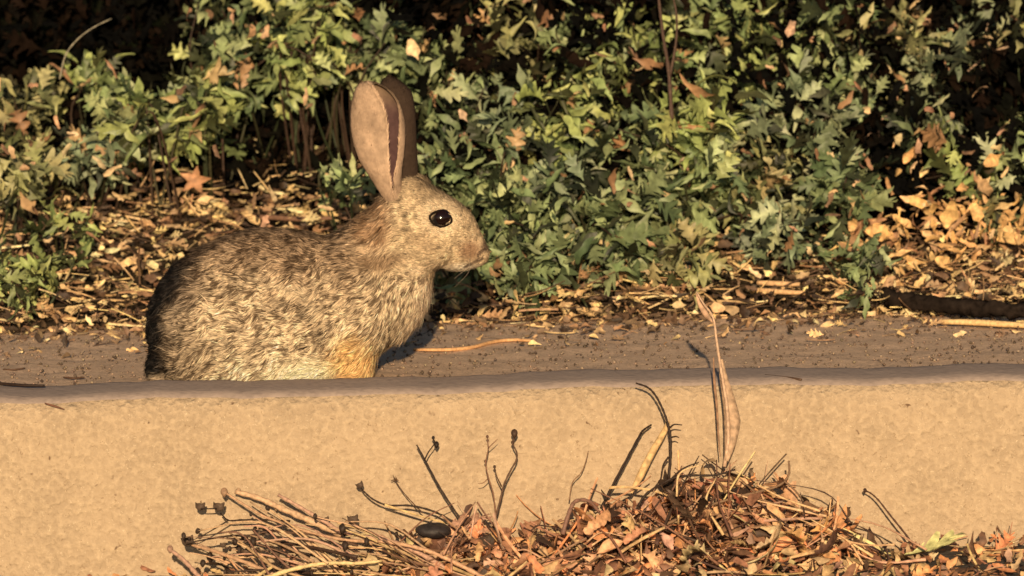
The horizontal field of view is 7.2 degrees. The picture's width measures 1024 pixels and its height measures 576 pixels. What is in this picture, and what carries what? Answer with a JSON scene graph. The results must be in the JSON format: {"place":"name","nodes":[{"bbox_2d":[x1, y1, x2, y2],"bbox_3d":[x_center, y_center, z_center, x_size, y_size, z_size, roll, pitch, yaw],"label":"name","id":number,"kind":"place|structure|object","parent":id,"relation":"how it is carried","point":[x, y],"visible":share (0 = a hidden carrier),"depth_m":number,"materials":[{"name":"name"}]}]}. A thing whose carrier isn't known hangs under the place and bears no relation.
{"place":"outdoors","nodes":[
{"label":"outdoors","id":0,"kind":"place"},
{"bbox_2d":[0,313,1023,385],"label":"pavement","id":1,"kind":"structure","parent":0,"point":[859,357],"depth_m":8.47,"materials":[{"name":"concrete"}]},
{"bbox_2d":[139,74,489,380],"bbox_3d":[-0.202,-0.044,8.289,0.360,0.340,0.147,-1,8,0],"label":"rabbit","id":2,"kind":"object","parent":1,"relation":"on","point":[352,298],"visible":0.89,"depth_m":8.25},
{"bbox_2d":[413,338,530,351],"bbox_3d":[-0.039,0.060,8.510,0.131,0.004,0.029,-6,9,-29],"label":"straw","id":3,"kind":"object","parent":1,"relation":"on","point":[472,346],"visible":1,"depth_m":8.50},
{"bbox_2d":[0,301,1023,358],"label":"scattered crumbs","id":4,"kind":"object","parent":1,"relation":"on","point":[613,320],"visible":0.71,"depth_m":8.63,"materials":[{"name":"brown plant"}]},
{"bbox_2d":[0,312,1023,385],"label":"grit","id":5,"kind":"object","parent":1,"relation":"on","point":[474,362],"visible":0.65,"depth_m":8.48,"materials":[{"name":"gravel"}]},
{"bbox_2d":[807,242,1023,318],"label":"branch litter","id":6,"kind":"object","parent":1,"relation":"on","point":[1020,264],"visible":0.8,"depth_m":8.77,"materials":[{"name":"brown plant"}]},
{"bbox_2d":[942,319,1023,327],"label":"straw","id":7,"kind":"object","parent":1,"relation":"on","point":[988,323],"visible":1,"depth_m":8.57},
{"bbox_2d":[0,88,1023,336],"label":"soil bank","id":8,"kind":"structure","parent":0,"point":[90,280],"depth_m":8.82,"materials":[{"name":"plant"}]},
{"bbox_2d":[0,152,48,250],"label":"leafy weed","id":9,"kind":"object","parent":8,"relation":"on","point":[23,203],"visible":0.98,"depth_m":8.88,"materials":[{"name":"green plant"}]},
{"bbox_2d":[0,61,74,156],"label":"leafy weed","id":10,"kind":"object","parent":8,"relation":"on","point":[44,90],"visible":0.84,"depth_m":9.05,"materials":[{"name":"green plant"}]},
{"bbox_2d":[0,126,86,222],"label":"leafy weed","id":11,"kind":"object","parent":8,"relation":"on","point":[51,169],"visible":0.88,"depth_m":8.89,"materials":[{"name":"green plant"}]},
{"bbox_2d":[0,234,92,319],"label":"leafy weed","id":12,"kind":"object","parent":8,"relation":"on","point":[42,265],"visible":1,"depth_m":8.72,"materials":[{"name":"green plant"}]},
{"bbox_2d":[0,196,102,267],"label":"leafy weed","id":13,"kind":"object","parent":8,"relation":"on","point":[54,223],"visible":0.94,"depth_m":8.80,"materials":[{"name":"green plant"}]},
{"bbox_2d":[44,46,134,131],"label":"leafy weed","id":14,"kind":"object","parent":8,"relation":"on","point":[97,66],"visible":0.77,"depth_m":9.09,"materials":[{"name":"green plant"}]},
{"bbox_2d":[51,116,159,222],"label":"leafy weed","id":15,"kind":"object","parent":8,"relation":"on","point":[88,143],"visible":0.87,"depth_m":8.95,"materials":[{"name":"green plant"}]},
{"bbox_2d":[76,63,184,193],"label":"leafy weed","id":16,"kind":"object","parent":8,"relation":"on","point":[108,106],"visible":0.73,"depth_m":8.99,"materials":[{"name":"green plant"}]},
{"bbox_2d":[92,77,210,225],"bbox_3d":[-0.391,-0.145,8.977,0.133,0.160,0.249,-1,8,0],"label":"leafy weed","id":17,"kind":"object","parent":8,"relation":"on","point":[130,138],"visible":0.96,"depth_m":8.98,"materials":[{"name":"green plant"}]},
{"bbox_2d":[180,165,210,209],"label":"orange leaf","id":18,"kind":"object","parent":8,"relation":"on","point":[195,180],"visible":1,"depth_m":9.00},
{"bbox_2d":[159,42,267,203],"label":"leafy weed","id":19,"kind":"object","parent":8,"relation":"on","point":[212,83],"visible":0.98,"depth_m":8.99,"materials":[{"name":"green plant"}]},
{"bbox_2d":[164,0,284,153],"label":"leafy weed","id":20,"kind":"object","parent":8,"relation":"on","point":[222,43],"visible":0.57,"depth_m":9.12,"materials":[{"name":"green plant"}]},
{"bbox_2d":[195,10,297,188],"bbox_3d":[-0.285,-0.211,9.109,0.140,0.210,0.234,-1,8,0],"label":"leafy weed","id":21,"kind":"object","parent":8,"relation":"on","point":[242,65],"visible":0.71,"depth_m":9.06,"materials":[{"name":"green plant"}]},
{"bbox_2d":[196,0,342,166],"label":"leafy weed","id":22,"kind":"object","parent":8,"relation":"on","point":[210,37],"visible":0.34,"depth_m":9.09,"materials":[{"name":"green plant"}]},
{"bbox_2d":[242,214,331,221],"bbox_3d":[-0.246,-0.076,8.934,0.106,0.006,0.019,1,8,16],"label":"stick","id":23,"kind":"object","parent":8,"relation":"on","point":[286,218],"visible":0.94,"depth_m":8.93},
{"bbox_2d":[246,0,360,194],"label":"leafy weed","id":24,"kind":"object","parent":8,"relation":"on","point":[304,67],"visible":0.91,"depth_m":9.04,"materials":[{"name":"green plant"}]},
{"bbox_2d":[316,152,376,231],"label":"leafy weed","id":25,"kind":"object","parent":8,"relation":"on","point":[346,183],"visible":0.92,"depth_m":8.84,"materials":[{"name":"green plant"}]},
{"bbox_2d":[301,0,418,175],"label":"leafy weed","id":26,"kind":"object","parent":8,"relation":"on","point":[348,72],"visible":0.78,"depth_m":9.04,"materials":[{"name":"green plant"}]},
{"bbox_2d":[352,0,439,88],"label":"leafy weed","id":27,"kind":"object","parent":8,"relation":"on","point":[381,17],"visible":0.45,"depth_m":9.06,"materials":[{"name":"green plant"}]},
{"bbox_2d":[365,79,500,195],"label":"leafy weed","id":28,"kind":"object","parent":8,"relation":"on","point":[428,159],"visible":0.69,"depth_m":8.86,"materials":[{"name":"green plant"}]},
{"bbox_2d":[378,13,532,173],"bbox_3d":[-0.052,-0.186,9.011,0.188,0.221,0.241,-1,8,0],"label":"leafy weed","id":29,"kind":"object","parent":8,"relation":"on","point":[420,66],"visible":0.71,"depth_m":8.96,"materials":[{"name":"green plant"}]},
{"bbox_2d":[406,38,419,59],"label":"dead leaf","id":30,"kind":"object","parent":29,"relation":"hanging from","point":[412,48],"visible":1,"depth_m":8.91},
{"bbox_2d":[432,218,510,304],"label":"leafy weed","id":31,"kind":"object","parent":8,"relation":"on","point":[449,280],"visible":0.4,"depth_m":8.75,"materials":[{"name":"green plant"}]},
{"bbox_2d":[418,99,539,233],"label":"leafy weed","id":32,"kind":"object","parent":8,"relation":"on","point":[468,192],"visible":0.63,"depth_m":8.87,"materials":[{"name":"green plant"}]},
{"bbox_2d":[448,63,552,162],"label":"leafy weed","id":33,"kind":"object","parent":8,"relation":"on","point":[488,117],"visible":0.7,"depth_m":8.92,"materials":[{"name":"green plant"}]},
{"bbox_2d":[0,0,1017,131],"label":"hedge","id":34,"kind":"object","parent":8,"relation":"on","point":[64,32],"depth_m":9.89,"materials":[{"name":"plant"}]},
{"bbox_2d":[0,0,1019,291],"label":"caught debris","id":35,"kind":"object","parent":8,"relation":"on","point":[514,102],"visible":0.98,"depth_m":8.83,"materials":[{"name":"brown plant"}]},
{"bbox_2d":[0,0,1023,261],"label":"undergrowth","id":36,"kind":"object","parent":8,"relation":"on","point":[986,112],"visible":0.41,"depth_m":9.00,"materials":[{"name":"plant"}]},
{"bbox_2d":[465,0,569,110],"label":"leafy weed","id":37,"kind":"object","parent":8,"relation":"on","point":[511,41],"visible":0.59,"depth_m":8.99,"materials":[{"name":"green plant"}]},
{"bbox_2d":[471,216,565,317],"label":"leafy weed","id":38,"kind":"object","parent":8,"relation":"on","point":[518,274],"visible":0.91,"depth_m":8.71,"materials":[{"name":"green plant"}]},
{"bbox_2d":[471,165,591,282],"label":"leafy weed","id":39,"kind":"object","parent":8,"relation":"on","point":[527,205],"visible":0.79,"depth_m":8.78,"materials":[{"name":"green plant"}]},
{"bbox_2d":[511,46,629,171],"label":"leafy weed","id":40,"kind":"object","parent":8,"relation":"on","point":[556,131],"visible":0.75,"depth_m":8.89,"materials":[{"name":"green plant"}]},
{"bbox_2d":[520,116,620,230],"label":"leafy weed","id":41,"kind":"object","parent":8,"relation":"on","point":[545,170],"visible":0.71,"depth_m":8.84,"materials":[{"name":"green plant"}]},
{"bbox_2d":[524,0,641,117],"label":"leafy weed","id":42,"kind":"object","parent":8,"relation":"on","point":[559,37],"visible":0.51,"depth_m":8.99,"materials":[{"name":"green plant"}]},
{"bbox_2d":[523,166,659,307],"bbox_3d":[0.089,-0.059,8.796,0.168,0.144,0.259,-1,8,0],"label":"leafy weed","id":43,"kind":"object","parent":8,"relation":"on","point":[587,246],"visible":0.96,"depth_m":8.75,"materials":[{"name":"green plant"}]},
{"bbox_2d":[571,88,688,181],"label":"leafy weed","id":44,"kind":"object","parent":8,"relation":"on","point":[607,145],"visible":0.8,"depth_m":8.87,"materials":[{"name":"green plant"}]},
{"bbox_2d":[565,0,698,151],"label":"leafy weed","id":45,"kind":"object","parent":8,"relation":"on","point":[650,34],"visible":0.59,"depth_m":8.99,"materials":[{"name":"green plant"}]},
{"bbox_2d":[587,138,719,269],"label":"leafy weed","id":46,"kind":"object","parent":8,"relation":"on","point":[668,206],"visible":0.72,"depth_m":8.80,"materials":[{"name":"green plant"}]},
{"bbox_2d":[640,191,732,309],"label":"leafy weed","id":47,"kind":"object","parent":8,"relation":"on","point":[701,263],"visible":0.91,"depth_m":8.73,"materials":[{"name":"green plant"}]},
{"bbox_2d":[616,67,771,200],"bbox_3d":[0.190,-0.140,8.905,0.190,0.206,0.238,-1,8,0],"label":"leafy weed","id":48,"kind":"object","parent":8,"relation":"on","point":[697,124],"visible":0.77,"depth_m":8.84,"materials":[{"name":"green plant"}]},
{"bbox_2d":[658,0,677,118],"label":"dry twig","id":49,"kind":"object","parent":48,"relation":"on","point":[669,68],"visible":1,"depth_m":8.87,"materials":[{"name":"wood"}]},
{"bbox_2d":[638,0,752,112],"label":"leafy weed","id":50,"kind":"object","parent":8,"relation":"on","point":[715,64],"visible":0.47,"depth_m":9.00,"materials":[{"name":"green plant"}]},
{"bbox_2d":[608,134,794,251],"bbox_3d":[0.222,-0.103,8.868,0.184,0.152,0.242,4,9,31],"label":"leafy weed","id":51,"kind":"object","parent":8,"relation":"on","point":[723,175],"visible":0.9,"depth_m":8.83,"materials":[{"name":"green plant"}]},
{"bbox_2d":[680,48,822,173],"bbox_3d":[0.275,-0.169,8.977,0.154,0.186,0.267,1,8,15],"label":"leafy weed","id":52,"kind":"object","parent":8,"relation":"on","point":[757,123],"visible":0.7,"depth_m":8.92,"materials":[{"name":"green plant"}]},
{"bbox_2d":[710,0,821,141],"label":"leafy weed","id":53,"kind":"object","parent":8,"relation":"on","point":[767,32],"visible":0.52,"depth_m":8.99,"materials":[{"name":"green plant"}]},
{"bbox_2d":[716,126,822,241],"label":"leafy weed","id":54,"kind":"object","parent":8,"relation":"on","point":[777,175],"visible":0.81,"depth_m":8.85,"materials":[{"name":"green plant"}]},
{"bbox_2d":[725,182,826,278],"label":"leafy weed","id":55,"kind":"object","parent":8,"relation":"on","point":[774,230],"visible":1,"depth_m":8.78,"materials":[{"name":"green plant"}]},
{"bbox_2d":[756,281,799,285],"bbox_3d":[0.283,-0.005,8.710,0.048,0.006,0.006,2,9,22],"label":"straw","id":56,"kind":"object","parent":8,"relation":"on","point":[776,283],"visible":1,"depth_m":8.71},
{"bbox_2d":[755,288,805,294],"bbox_3d":[0.284,0.004,8.685,0.060,0.006,0.008,4,9,32],"label":"straw","id":57,"kind":"object","parent":8,"relation":"on","point":[785,292],"visible":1,"depth_m":8.68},
{"bbox_2d":[781,72,876,179],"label":"leafy weed","id":58,"kind":"object","parent":8,"relation":"on","point":[822,140],"visible":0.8,"depth_m":8.90,"materials":[{"name":"green plant"}]},
{"bbox_2d":[772,0,889,145],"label":"leafy weed","id":59,"kind":"object","parent":8,"relation":"on","point":[814,11],"visible":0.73,"depth_m":8.98,"materials":[{"name":"green plant"}]},
{"bbox_2d":[798,220,901,319],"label":"leafy weed","id":60,"kind":"object","parent":8,"relation":"on","point":[859,270],"visible":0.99,"depth_m":8.73,"materials":[{"name":"green plant"}]},
{"bbox_2d":[793,130,908,245],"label":"leafy weed","id":61,"kind":"object","parent":8,"relation":"on","point":[824,183],"visible":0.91,"depth_m":8.81,"materials":[{"name":"green plant"}]},
{"bbox_2d":[865,225,892,240],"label":"dead leaf","id":62,"kind":"object","parent":8,"relation":"on","point":[875,229],"visible":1,"depth_m":8.77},
{"bbox_2d":[823,0,969,182],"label":"leafy weed","id":63,"kind":"object","parent":8,"relation":"on","point":[905,13],"visible":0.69,"depth_m":9.01,"materials":[{"name":"green plant"}]},
{"bbox_2d":[854,21,968,197],"bbox_3d":[0.437,-0.190,9.007,0.128,0.203,0.225,-1,8,0],"label":"leafy weed","id":64,"kind":"object","parent":8,"relation":"on","point":[925,79],"visible":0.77,"depth_m":8.97,"materials":[{"name":"green plant"}]},
{"bbox_2d":[882,84,956,199],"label":"leafy weed","id":65,"kind":"object","parent":8,"relation":"on","point":[901,124],"visible":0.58,"depth_m":8.93,"materials":[{"name":"green plant"}]},
{"bbox_2d":[830,132,1023,291],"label":"withered foliage","id":66,"kind":"object","parent":8,"relation":"on","point":[951,234],"visible":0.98,"depth_m":8.82,"materials":[{"name":"brown plant"}]},
{"bbox_2d":[977,179,992,196],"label":"dead leaf","id":67,"kind":"object","parent":66,"relation":"on","point":[984,186],"visible":1,"depth_m":8.83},
{"bbox_2d":[939,201,958,227],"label":"dead leaf","id":68,"kind":"object","parent":8,"relation":"on","point":[948,215],"visible":1,"depth_m":8.79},
{"bbox_2d":[881,286,1023,320],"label":"fallen branch","id":69,"kind":"object","parent":8,"relation":"on","point":[952,305],"visible":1,"depth_m":8.62,"materials":[{"name":"wood"}]},
{"bbox_2d":[921,105,1001,222],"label":"leafy weed","id":70,"kind":"object","parent":8,"relation":"on","point":[932,136],"visible":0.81,"depth_m":8.87,"materials":[{"name":"green plant"}]},
{"bbox_2d":[931,0,1012,131],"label":"leafy weed","id":71,"kind":"object","parent":8,"relation":"on","point":[959,55],"visible":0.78,"depth_m":8.99,"materials":[{"name":"green plant"}]},
{"bbox_2d":[969,203,983,221],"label":"dead leaf","id":72,"kind":"object","parent":8,"relation":"on","point":[977,214],"visible":1,"depth_m":8.79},
{"bbox_2d":[944,132,1023,226],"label":"leafy weed","id":73,"kind":"object","parent":8,"relation":"on","point":[1008,179],"visible":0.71,"depth_m":8.91,"materials":[{"name":"green plant"}]},
{"bbox_2d":[963,193,1023,251],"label":"leafy weed","id":74,"kind":"object","parent":8,"relation":"on","point":[993,201],"visible":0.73,"depth_m":8.84,"materials":[{"name":"brown plant"}]},
{"bbox_2d":[965,0,1023,117],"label":"leafy weed","id":75,"kind":"object","parent":8,"relation":"on","point":[1015,5],"visible":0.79,"depth_m":9.00,"materials":[{"name":"green plant"}]},
{"bbox_2d":[993,107,1023,196],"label":"leafy weed","id":76,"kind":"object","parent":8,"relation":"on","point":[1009,157],"visible":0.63,"depth_m":8.89,"materials":[{"name":"green plant"}]},
{"bbox_2d":[208,545,1023,575],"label":"road","id":77,"kind":"structure","parent":0,"point":[946,553],"depth_m":8.03,"materials":[{"name":"asphalt"}]},
{"bbox_2d":[167,545,200,575],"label":"seed stalk","id":78,"kind":"object","parent":77,"relation":"on","point":[193,570],"visible":1,"depth_m":8.00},
{"bbox_2d":[181,535,273,574],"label":"seed stalk","id":79,"kind":"object","parent":77,"relation":"on","point":[240,560],"visible":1,"depth_m":8.02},
{"bbox_2d":[240,544,314,566],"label":"seed stalk","id":80,"kind":"object","parent":77,"relation":"on","point":[245,550],"visible":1,"depth_m":8.02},
{"bbox_2d":[265,559,381,575],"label":"straw","id":81,"kind":"object","parent":77,"relation":"on","point":[292,569],"visible":1,"depth_m":7.96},
{"bbox_2d":[181,501,480,575],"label":"stalk tangle","id":82,"kind":"object","parent":77,"relation":"on","point":[345,546],"visible":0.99,"depth_m":8.01,"materials":[{"name":"plant"}]},
{"bbox_2d":[194,502,289,539],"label":"seed stalk","id":83,"kind":"object","parent":82,"relation":"on","point":[216,506],"visible":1,"depth_m":8.06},
{"bbox_2d":[234,488,341,536],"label":"seed stalk","id":84,"kind":"object","parent":82,"relation":"on","point":[292,513],"visible":1,"depth_m":8.07,"materials":[{"name":"plant"}]},
{"bbox_2d":[220,527,357,548],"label":"seed stalk","id":85,"kind":"object","parent":82,"relation":"in","point":[263,533],"visible":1,"depth_m":8.04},
{"bbox_2d":[221,488,416,554],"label":"seed stalk","id":86,"kind":"object","parent":82,"relation":"on","point":[224,492],"visible":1,"depth_m":8.04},
{"bbox_2d":[277,494,454,571],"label":"seed stalk","id":87,"kind":"object","parent":82,"relation":"in","point":[355,518],"visible":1,"depth_m":8.03,"materials":[{"name":"plant"}]},
{"bbox_2d":[377,540,482,575],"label":"straw","id":88,"kind":"object","parent":77,"relation":"on","point":[457,563],"visible":1,"depth_m":7.99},
{"bbox_2d":[0,363,1023,575],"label":"kerb","id":89,"kind":"structure","parent":77,"relation":"on","point":[108,479],"depth_m":8.11,"materials":[{"name":"concrete"}]},
{"bbox_2d":[88,525,1023,575],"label":"road chaff","id":90,"kind":"object","parent":77,"relation":"on","point":[1008,554],"visible":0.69,"depth_m":7.99,"materials":[{"name":"brown plant"}]},
{"bbox_2d":[181,451,1023,575],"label":"gutter straw","id":91,"kind":"object","parent":77,"relation":"on","point":[691,549],"visible":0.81,"depth_m":8.00,"materials":[{"name":"brown plant"}]},
{"bbox_2d":[905,529,965,554],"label":"pile leaf","id":92,"kind":"object","parent":91,"relation":"on","point":[933,543],"visible":1,"depth_m":7.99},
{"bbox_2d":[382,450,878,575],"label":"dead leaf pile","id":93,"kind":"object","parent":77,"relation":"on","point":[752,540],"visible":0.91,"depth_m":8.02,"materials":[{"name":"plant"}]},
{"bbox_2d":[355,481,452,521],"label":"weed stalk","id":94,"kind":"object","parent":93,"relation":"on","point":[359,485],"visible":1,"depth_m":8.07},
{"bbox_2d":[415,522,450,538],"bbox_3d":[-0.077,0.238,8.036,0.036,0.016,0.024,-1,8,0],"label":"stone","id":95,"kind":"object","parent":93,"relation":"on","point":[429,530],"visible":1,"depth_m":8.03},
{"bbox_2d":[416,436,459,517],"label":"weed stalk","id":96,"kind":"object","parent":93,"relation":"on","point":[436,444],"visible":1,"depth_m":8.06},
{"bbox_2d":[492,429,517,528],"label":"weed stalk","id":97,"kind":"object","parent":93,"relation":"on","point":[514,432],"visible":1,"depth_m":8.06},
{"bbox_2d":[560,498,600,534],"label":"weed stalk","id":98,"kind":"object","parent":93,"relation":"on","point":[567,517],"visible":1,"depth_m":8.00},
{"bbox_2d":[583,510,610,534],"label":"pile leaf","id":99,"kind":"object","parent":93,"relation":"on","point":[599,521],"visible":1,"depth_m":7.97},
{"bbox_2d":[600,424,651,508],"bbox_3d":[0.115,0.176,8.061,0.009,0.074,0.080,6,11,41],"label":"straight stick","id":100,"kind":"object","parent":93,"relation":"on","point":[621,468],"visible":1,"depth_m":8.05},
{"bbox_2d":[339,454,926,575],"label":"fine brush","id":101,"kind":"object","parent":93,"relation":"in","point":[729,530],"visible":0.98,"depth_m":8.00,"materials":[{"name":"plant"}]},
{"bbox_2d":[623,523,648,544],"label":"pile leaf","id":102,"kind":"object","parent":93,"relation":"on","point":[629,537],"visible":1,"depth_m":7.97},
{"bbox_2d":[630,421,669,492],"bbox_3d":[0.136,0.166,8.062,0.058,0.066,0.007,-9,11,-43],"label":"straw","id":103,"kind":"object","parent":93,"relation":"on","point":[644,467],"visible":1,"depth_m":8.06,"materials":[{"name":"beige plant"}]},
{"bbox_2d":[636,382,681,486],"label":"arching twig","id":104,"kind":"object","parent":93,"relation":"on","point":[670,438],"visible":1,"depth_m":8.06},
{"bbox_2d":[637,462,735,506],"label":"forked twig","id":105,"kind":"object","parent":93,"relation":"on","point":[674,476],"visible":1,"depth_m":8.01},
{"bbox_2d":[696,291,740,466],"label":"dry reed","id":106,"kind":"object","parent":93,"relation":"on","point":[732,421],"visible":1,"depth_m":8.05,"materials":[{"name":"brown plant"}]},
{"bbox_2d":[640,461,800,537],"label":"long twig","id":107,"kind":"object","parent":93,"relation":"on","point":[732,498],"visible":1,"depth_m":8.01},
{"bbox_2d":[756,517,781,549],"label":"pile leaf","id":108,"kind":"object","parent":93,"relation":"on","point":[760,545],"visible":1,"depth_m":7.96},
{"bbox_2d":[784,527,806,552],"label":"pile leaf","id":109,"kind":"object","parent":93,"relation":"on","point":[796,534],"visible":1,"depth_m":7.97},
{"bbox_2d":[807,529,837,555],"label":"pile leaf","id":110,"kind":"object","parent":93,"relation":"on","point":[823,548],"visible":1,"depth_m":7.96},
{"bbox_2d":[333,471,1023,575],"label":"gutter litter","id":111,"kind":"object","parent":77,"relation":"on","point":[852,569],"visible":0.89,"depth_m":7.99,"materials":[{"name":"brown plant"}]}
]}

